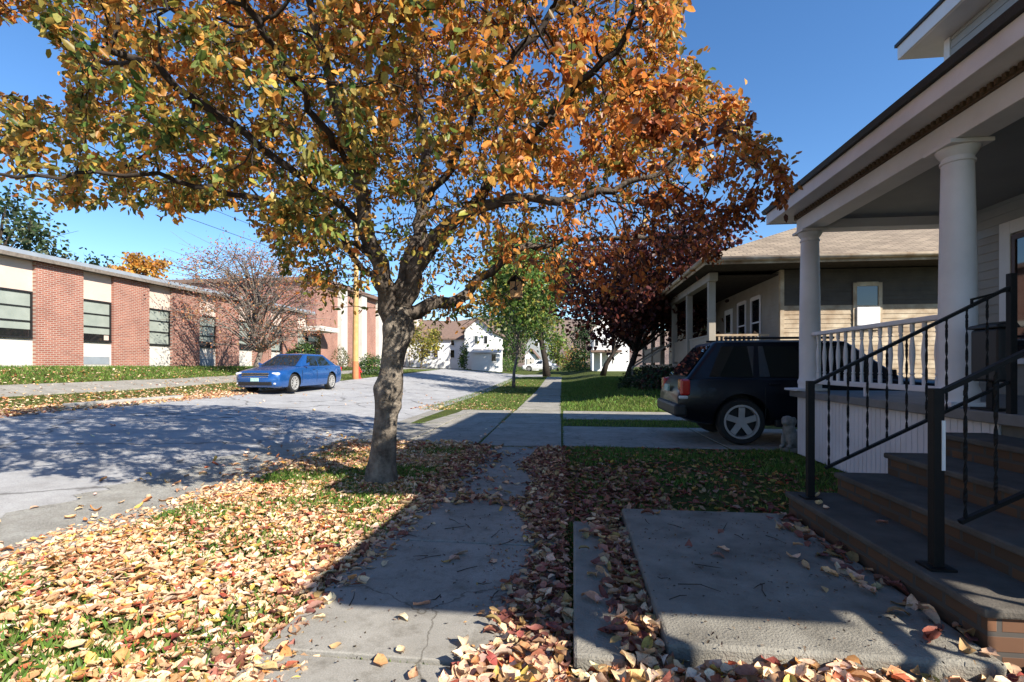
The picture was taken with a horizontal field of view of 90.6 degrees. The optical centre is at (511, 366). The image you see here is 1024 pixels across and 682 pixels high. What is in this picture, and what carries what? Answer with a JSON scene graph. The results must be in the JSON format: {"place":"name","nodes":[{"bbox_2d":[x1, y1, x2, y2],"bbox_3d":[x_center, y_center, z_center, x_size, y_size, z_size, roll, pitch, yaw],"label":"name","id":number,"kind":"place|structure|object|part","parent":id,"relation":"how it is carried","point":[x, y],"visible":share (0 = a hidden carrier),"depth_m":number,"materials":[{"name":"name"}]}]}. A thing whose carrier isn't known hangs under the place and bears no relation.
{"place":"outdoors","nodes":[
{"label":"outdoors","id":0,"kind":"place"},
{"bbox_2d":[0,369,511,517],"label":"road","id":1,"kind":"structure","parent":0,"point":[46,458],"depth_m":9.36,"materials":[{"name":"grey asphalt"}]},
{"bbox_2d":[236,353,341,391],"bbox_3d":[-8.608,0.193,20.013,2.077,1.465,4.872,0,0,8],"label":"parked car","id":2,"kind":"object","parent":1,"relation":"on","point":[292,372],"visible":1,"depth_m":18.98,"materials":[{"name":"blue paint"}]},
{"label":"side window","id":3,"kind":"part","parent":2,"relation":"part of","materials":[{"name":"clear glass"}]},
{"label":"side window","id":4,"kind":"part","parent":2,"relation":"part of","materials":[{"name":"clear glass"}]},
{"bbox_2d":[229,377,561,681],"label":"sidewalk","id":5,"kind":"structure","parent":0,"point":[426,633],"depth_m":2.91,"materials":[{"name":"grey concrete"}]},
{"bbox_2d":[0,364,845,681],"bbox_3d":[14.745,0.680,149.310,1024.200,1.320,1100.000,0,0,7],"label":"ground","id":6,"kind":"structure","parent":0,"point":[576,375],"depth_m":5.99,"materials":[{"name":"plant"}]},
{"bbox_2d":[0,183,82,260],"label":"tall tree","id":7,"kind":"object","parent":6,"relation":"on","point":[29,230],"visible":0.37,"depth_m":46.61,"materials":[{"name":"green plant"}]},
{"bbox_2d":[80,248,118,267],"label":"evergreen tree","id":8,"kind":"object","parent":6,"relation":"on","point":[97,260],"visible":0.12,"depth_m":79.08,"materials":[{"name":"green plant"}]},
{"bbox_2d":[63,395,183,405],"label":"kerb","id":9,"kind":"structure","parent":6,"relation":"on","point":[113,401],"depth_m":13.14,"materials":[{"name":"concrete"}]},
{"bbox_2d":[107,251,173,279],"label":"orange tree","id":10,"kind":"object","parent":6,"relation":"on","point":[135,264],"visible":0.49,"depth_m":73.62,"materials":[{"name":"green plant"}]},
{"bbox_2d":[0,245,315,366],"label":"school wing","id":11,"kind":"structure","parent":6,"relation":"on","point":[54,310],"depth_m":21.71,"materials":[{"name":"brick"},{"name":"grey metal"},{"name":"glass"}]},
{"bbox_2d":[0,287,32,338],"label":"window","id":12,"kind":"structure","parent":11,"relation":"in","point":[16,306],"depth_m":18.38,"materials":[{"name":"black glass"}]},
{"bbox_2d":[84,299,111,342],"bbox_3d":[-17.582,-1.920,21.440,0.180,1.760,1.379,0,0,7],"label":"window","id":13,"kind":"structure","parent":11,"relation":"in","point":[97,314],"depth_m":21.52,"materials":[{"name":"black glass"}]},
{"bbox_2d":[149,308,170,345],"bbox_3d":[-17.192,-1.920,24.661,0.180,1.760,1.379,0,0,7],"label":"window","id":14,"kind":"structure","parent":11,"relation":"in","point":[159,330],"depth_m":24.75,"materials":[{"name":"black glass"}]},
{"bbox_2d":[200,315,215,347],"bbox_3d":[-16.802,-1.920,27.883,0.180,1.760,1.379,0,0,7],"label":"window","id":15,"kind":"structure","parent":11,"relation":"in","point":[206,335],"depth_m":28.00,"materials":[{"name":"black glass"}]},
{"bbox_2d":[239,321,250,349],"bbox_3d":[-16.412,-1.920,31.104,0.180,1.760,1.379,0,0,7],"label":"window","id":16,"kind":"structure","parent":11,"relation":"in","point":[240,346],"depth_m":31.05,"materials":[{"name":"black glass"}]},
{"bbox_2d":[271,325,281,351],"bbox_3d":[-16.022,-1.920,34.326,0.180,1.760,1.379,0,0,7],"label":"window","id":17,"kind":"structure","parent":11,"relation":"in","point":[276,346],"depth_m":34.51,"materials":[{"name":"white glass"}]},
{"bbox_2d":[298,330,305,352],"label":"window","id":18,"kind":"structure","parent":11,"relation":"in","point":[299,339],"depth_m":37.75,"materials":[{"name":"white glass"}]},
{"bbox_2d":[0,443,334,571],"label":"road shoulder","id":19,"kind":"object","parent":6,"relation":"on","point":[19,526],"visible":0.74,"depth_m":5.03,"materials":[{"name":"concrete"}]},
{"bbox_2d":[0,411,1023,681],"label":"fallen leaves","id":20,"kind":"object","parent":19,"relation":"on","point":[634,627],"visible":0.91,"depth_m":3.06,"materials":[{"name":"orange plant"}]},
{"bbox_2d":[0,368,403,396],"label":"school footpath","id":21,"kind":"structure","parent":6,"relation":"on","point":[49,388],"depth_m":16.44,"materials":[{"name":"grey concrete"}]},
{"bbox_2d":[133,218,354,367],"bbox_3d":[-11.962,-3.073,24.338,8.386,7.443,9.009,0,0,36],"label":"bare crabapple","id":22,"kind":"object","parent":6,"relation":"on","point":[253,298],"visible":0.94,"depth_m":23.83,"materials":[{"name":"brown plant"}]},
{"bbox_2d":[0,367,539,436],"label":"fallen leaves","id":23,"kind":"object","parent":6,"relation":"on","point":[30,409],"visible":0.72,"depth_m":15.07,"materials":[{"name":"orange plant"}]},
{"bbox_2d":[168,277,426,366],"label":"school hall","id":24,"kind":"structure","parent":6,"relation":"on","point":[370,333],"depth_m":43.28,"materials":[{"name":"brick"}]},
{"bbox_2d":[308,336,320,354],"bbox_3d":[-15.355,-1.120,39.380,0.050,2.400,1.900,0,0,7],"label":"entrance door","id":25,"kind":"structure","parent":24,"relation":"in","point":[312,340],"depth_m":39.64,"materials":[{"name":"black glass"}]},
{"bbox_2d":[286,340,320,354],"bbox_3d":[-14.851,-0.775,35.938,2.988,2.296,3.085,0,0,7],"label":"shrub","id":26,"kind":"object","parent":6,"relation":"on","point":[304,347],"visible":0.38,"depth_m":35.84,"materials":[{"name":"green plant"}]},
{"bbox_2d":[330,346,351,369],"bbox_3d":[-12.778,-0.622,38.000,1.854,2.198,1.612,0,0,7],"label":"shrub","id":27,"kind":"object","parent":6,"relation":"on","point":[344,358],"visible":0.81,"depth_m":37.85,"materials":[{"name":"grey plant"}]},
{"bbox_2d":[336,208,375,378],"bbox_3d":[-8.745,-3.999,28.457,2.300,9.801,0.368,0,0,7],"label":"utility pole","id":28,"kind":"object","parent":6,"relation":"on","point":[355,368],"visible":0.52,"depth_m":28.33,"materials":[{"name":"yellow wood"}]},
{"bbox_2d":[36,137,354,264],"bbox_3d":[-11.467,-5.279,1.967,0.015,0.754,53.156,0,0,6],"label":"overhead wire","id":29,"kind":"object","parent":28,"relation":"attached to","point":[217,211],"visible":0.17,"depth_m":18.00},
{"bbox_2d":[56,170,354,275],"bbox_3d":[-11.462,-4.708,1.966,0.017,0.699,53.156,0,0,6],"label":"overhead wire","id":30,"kind":"object","parent":28,"relation":"attached to","point":[220,229],"visible":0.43,"depth_m":17.20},
{"bbox_2d":[359,352,380,375],"bbox_3d":[-9.479,-0.122,33.993,2.098,1.761,2.006,0,0,-13],"label":"shrub","id":31,"kind":"object","parent":6,"relation":"on","point":[372,361],"visible":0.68,"depth_m":33.50,"materials":[{"name":"green plant"}]},
{"bbox_2d":[0,0,802,484],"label":"street tree","id":32,"kind":"object","parent":6,"relation":"on","point":[634,96],"visible":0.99,"depth_m":4.51,"materials":[{"name":"orange plant"}]},
{"bbox_2d":[507,255,524,298],"bbox_3d":[0.052,-1.123,6.200,0.200,0.560,0.220,0,0,7],"label":"birdhouse","id":33,"kind":"object","parent":32,"relation":"hanging from","point":[515,292],"visible":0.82,"depth_m":6.13,"materials":[{"name":"brown wood"}]},
{"bbox_2d":[0,450,807,677],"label":"twigs","id":34,"kind":"object","parent":6,"relation":"on","point":[354,592],"visible":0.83,"depth_m":3.00,"materials":[{"name":"brown wood"}]},
{"bbox_2d":[405,319,448,368],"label":"yellowing tree","id":35,"kind":"object","parent":6,"relation":"on","point":[428,343],"visible":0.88,"depth_m":51.27,"materials":[{"name":"yellow plant"}]},
{"bbox_2d":[410,317,504,371],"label":"white farmhouse","id":36,"kind":"object","parent":6,"relation":"on","point":[483,356],"visible":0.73,"depth_m":61.21,"materials":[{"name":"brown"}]},
{"bbox_2d":[433,350,438,357],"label":"window","id":37,"kind":"structure","parent":36,"relation":"in","point":[437,351],"depth_m":61.46,"materials":[{"name":"white glass"}]},
{"bbox_2d":[450,349,454,357],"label":"window","id":38,"kind":"structure","parent":36,"relation":"in","point":[452,351],"depth_m":61.23,"materials":[{"name":"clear glass"}]},
{"bbox_2d":[450,339,454,345],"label":"window","id":39,"kind":"structure","parent":36,"relation":"in","point":[452,342],"depth_m":61.23,"materials":[{"name":"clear glass"}]},
{"bbox_2d":[474,335,478,344],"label":"window","id":40,"kind":"structure","parent":36,"relation":"in","point":[476,337],"depth_m":59.35,"materials":[{"name":"clear glass"}]},
{"bbox_2d":[483,335,487,343],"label":"window","id":41,"kind":"structure","parent":36,"relation":"in","point":[485,340],"depth_m":59.22,"materials":[{"name":"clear glass"}]},
{"bbox_2d":[491,353,496,361],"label":"window","id":42,"kind":"structure","parent":36,"relation":"in","point":[493,355],"depth_m":56.58,"materials":[{"name":"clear glass"}]},
{"bbox_2d":[457,338,469,369],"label":"columnar shrub","id":43,"kind":"object","parent":6,"relation":"on","point":[463,357],"visible":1,"depth_m":53.77,"materials":[{"name":"green plant"}]},
{"bbox_2d":[466,304,523,365],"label":"hedge tree","id":44,"kind":"object","parent":6,"relation":"on","point":[505,348],"visible":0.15,"depth_m":72.76,"materials":[{"name":"green plant"}]},
{"bbox_2d":[502,357,518,371],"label":"shrub","id":45,"kind":"object","parent":6,"relation":"on","point":[511,367],"visible":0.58,"depth_m":61.31,"materials":[{"name":"green plant"}]},
{"bbox_2d":[501,317,530,368],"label":"background tree","id":46,"kind":"object","parent":6,"relation":"on","point":[513,346],"visible":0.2,"depth_m":77.83,"materials":[{"name":"green plant"}]},
{"bbox_2d":[459,210,585,387],"bbox_3d":[0.674,-4.097,30.393,7.501,10.706,7.487,0,0,7],"label":"young tree","id":47,"kind":"object","parent":6,"relation":"on","point":[527,304],"visible":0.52,"depth_m":29.37,"materials":[{"name":"green plant"}]},
{"bbox_2d":[523,348,540,364],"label":"white garage","id":48,"kind":"structure","parent":6,"relation":"on","point":[535,356],"depth_m":85.20,"materials":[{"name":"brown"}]},
{"bbox_2d":[527,358,533,363],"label":"door","id":49,"kind":"structure","parent":48,"relation":"in","point":[529,360],"depth_m":85.14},
{"bbox_2d":[479,211,587,376],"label":"shade tree","id":50,"kind":"object","parent":6,"relation":"on","point":[546,368],"visible":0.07,"depth_m":47.65,"materials":[{"name":"green plant"}]},
{"bbox_2d":[506,325,561,363],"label":"background tree","id":51,"kind":"object","parent":6,"relation":"on","point":[525,343],"visible":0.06,"depth_m":128.48,"materials":[{"name":"green plant"}]},
{"bbox_2d":[522,360,556,370],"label":"white car","id":52,"kind":"object","parent":6,"relation":"on","point":[537,365],"visible":0.75,"depth_m":69.26,"materials":[{"name":"paint"}]},
{"bbox_2d":[525,337,554,361],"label":"grey gabled house","id":53,"kind":"structure","parent":6,"relation":"on","point":[534,347],"depth_m":110.11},
{"bbox_2d":[545,330,572,370],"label":"background tree","id":54,"kind":"object","parent":6,"relation":"on","point":[555,356],"visible":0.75,"depth_m":74.40,"materials":[{"name":"green plant"}]},
{"bbox_2d":[558,344,589,368],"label":"background tree","id":55,"kind":"object","parent":6,"relation":"on","point":[566,357],"visible":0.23,"depth_m":91.12,"materials":[{"name":"green plant"}]},
{"bbox_2d":[561,360,590,371],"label":"shrub","id":56,"kind":"object","parent":6,"relation":"on","point":[581,365],"visible":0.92,"depth_m":59.30,"materials":[{"name":"green plant"}]},
{"bbox_2d":[567,319,600,367],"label":"background tree","id":57,"kind":"object","parent":6,"relation":"on","point":[577,355],"visible":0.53,"depth_m":66.81,"materials":[{"name":"green plant"}]},
{"bbox_2d":[573,521,624,677],"bbox_3d":[0.479,1.281,3.049,0.219,0.138,1.868,0,0,7],"label":"kerb stone","id":58,"kind":"object","parent":6,"relation":"on","point":[591,642],"visible":0.74,"depth_m":2.50,"materials":[{"name":"concrete"}]},
{"bbox_2d":[587,317,628,370],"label":"white house","id":59,"kind":"structure","parent":6,"relation":"on","point":[598,357],"depth_m":51.12,"materials":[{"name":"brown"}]},
{"bbox_2d":[598,268,672,375],"bbox_3d":[9.415,-3.809,38.399,7.083,9.150,7.928,0,0,7],"label":"purple maple","id":60,"kind":"object","parent":6,"relation":"on","point":[603,372],"visible":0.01,"depth_m":37.77,"materials":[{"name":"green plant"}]},
{"bbox_2d":[616,364,668,388],"bbox_3d":[5.562,0.449,21.002,2.405,1.178,2.217,0,0,37],"label":"shrub","id":61,"kind":"object","parent":6,"relation":"on","point":[628,378],"visible":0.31,"depth_m":20.82,"materials":[{"name":"plant"}]},
{"bbox_2d":[630,343,670,385],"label":"stoop steps","id":62,"kind":"structure","parent":6,"relation":"on","point":[651,355],"depth_m":21.27,"materials":[{"name":"concrete"}]},
{"bbox_2d":[538,187,763,383],"bbox_3d":[6.209,-3.443,22.864,10.212,8.770,9.616,0,0,7],"label":"purple maple","id":63,"kind":"object","parent":6,"relation":"on","point":[631,328],"visible":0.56,"depth_m":21.55,"materials":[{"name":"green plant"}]},
{"bbox_2d":[634,364,674,391],"bbox_3d":[5.415,0.443,18.486,1.901,1.100,1.628,0,0,7],"label":"shrub","id":64,"kind":"object","parent":6,"relation":"on","point":[652,375],"visible":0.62,"depth_m":18.24,"materials":[{"name":"green plant"}]},
{"bbox_2d":[637,227,938,378],"bbox_3d":[13.310,-2.400,22.599,14.002,7.400,19.131,0,0,7],"label":"bungalow","id":65,"kind":"object","parent":6,"relation":"on","point":[869,277],"visible":0.3,"depth_m":14.59,"materials":[{"name":"beige siding"},{"name":"shingle"},{"name":"white paint"}]},
{"bbox_2d":[725,308,732,339],"bbox_3d":[8.379,-1.200,19.610,0.044,2.000,0.950,0,0,7],"label":"door","id":66,"kind":"structure","parent":65,"relation":"in","point":[728,313],"depth_m":19.44,"materials":[{"name":"white paint"}]},
{"bbox_2d":[737,300,745,339],"bbox_3d":[8.204,-1.460,18.121,0.055,1.720,0.950,0,0,7],"label":"window","id":67,"kind":"structure","parent":65,"relation":"in","point":[741,306],"depth_m":18.15,"materials":[{"name":"paint"}]},
{"bbox_2d":[750,295,760,339],"bbox_3d":[8.036,-1.460,16.731,0.055,1.720,0.950,0,0,7],"label":"window","id":68,"kind":"structure","parent":65,"relation":"in","point":[755,302],"depth_m":16.76,"materials":[{"name":"paint"}]},
{"bbox_2d":[853,281,881,329],"bbox_3d":[10.143,-1.735,14.439,0.770,1.370,0.085,0,0,7],"label":"window","id":69,"kind":"structure","parent":65,"relation":"in","point":[867,296],"depth_m":14.44,"materials":[{"name":"beige glass"}]},
{"bbox_2d":[779,416,797,452],"bbox_3d":[4.233,1.023,7.746,0.323,0.554,0.289,0,0,7],"label":"stone statue","id":70,"kind":"object","parent":6,"relation":"on","point":[789,437],"visible":0.95,"depth_m":7.65,"materials":[{"name":"grey stone"}]},
{"bbox_2d":[622,509,1006,681],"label":"landing","id":71,"kind":"object","parent":6,"relation":"on","point":[776,635],"visible":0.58,"depth_m":2.52,"materials":[{"name":"concrete"}]},
{"bbox_2d":[761,0,1023,472],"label":"porch house","id":72,"kind":"structure","parent":6,"relation":"on","point":[940,147],"depth_m":5.46,"materials":[{"name":"grey wood"}]},
{"bbox_2d":[968,321,1019,411],"bbox_3d":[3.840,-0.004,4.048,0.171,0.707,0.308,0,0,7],"label":"chair","id":73,"kind":"object","parent":72,"relation":"on","point":[997,341],"visible":0.65,"depth_m":4.02,"materials":[{"name":"black plastic"}]},
{"bbox_2d":[999,216,1023,363],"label":"window","id":74,"kind":"structure","parent":72,"relation":"in","point":[1011,247],"depth_m":6.20,"materials":[{"name":"white paint"}]},
{"bbox_2d":[785,432,1023,673],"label":"porch steps","id":75,"kind":"structure","parent":6,"relation":"on","point":[981,592],"depth_m":2.95,"materials":[{"name":"brick"}]},
{"bbox_2d":[799,273,1016,499],"bbox_3d":[2.985,0.163,3.839,1.485,1.706,0.120,0,0,7],"label":"handrail","id":76,"kind":"object","parent":75,"relation":"on","point":[1010,290],"visible":0.91,"depth_m":3.82,"materials":[{"name":"black metal"}]},
{"bbox_2d":[915,349,1023,572],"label":"handrail","id":77,"kind":"object","parent":75,"relation":"on","point":[935,562],"visible":1,"depth_m":2.54,"materials":[{"name":"black metal"}]},
{"bbox_2d":[0,0,943,327],"label":"sky","id":78,"kind":"structure","parent":0,"point":[816,73],"materials":[{"name":"blue"}]},
{"bbox_2d":[403,367,542,376],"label":"cross street","id":79,"kind":"structure","parent":0,"point":[503,374],"depth_m":50.50,"materials":[{"name":"grey asphalt"}]},
{"bbox_2d":[423,317,668,367],"bbox_3d":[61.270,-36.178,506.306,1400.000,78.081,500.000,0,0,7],"label":"hills","id":80,"kind":"structure","parent":0,"point":[657,344],"depth_m":385.55,"materials":[{"name":"plant"}]},
{"bbox_2d":[325,410,797,449],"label":"driveway","id":81,"kind":"structure","parent":0,"point":[460,426],"depth_m":9.81,"materials":[{"name":"grey concrete"}]},
{"bbox_2d":[657,336,934,444],"bbox_3d":[5.166,0.388,8.974,4.780,1.775,2.117,0,0,7],"label":"parked suv","id":82,"kind":"object","parent":81,"relation":"on","point":[733,391],"visible":0.5,"depth_m":8.30,"materials":[{"name":"black paint"}]},
{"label":"rear window","id":83,"kind":"part","parent":82,"relation":"part of","materials":[{"name":"black glass"}]},
{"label":"side window","id":84,"kind":"part","parent":82,"relation":"part of","materials":[{"name":"black glass"}]},
{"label":"side window","id":85,"kind":"part","parent":82,"relation":"part of","materials":[{"name":"black glass"}]},
{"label":"side window","id":86,"kind":"part","parent":82,"relation":"part of","materials":[{"name":"black glass"}]}
]}

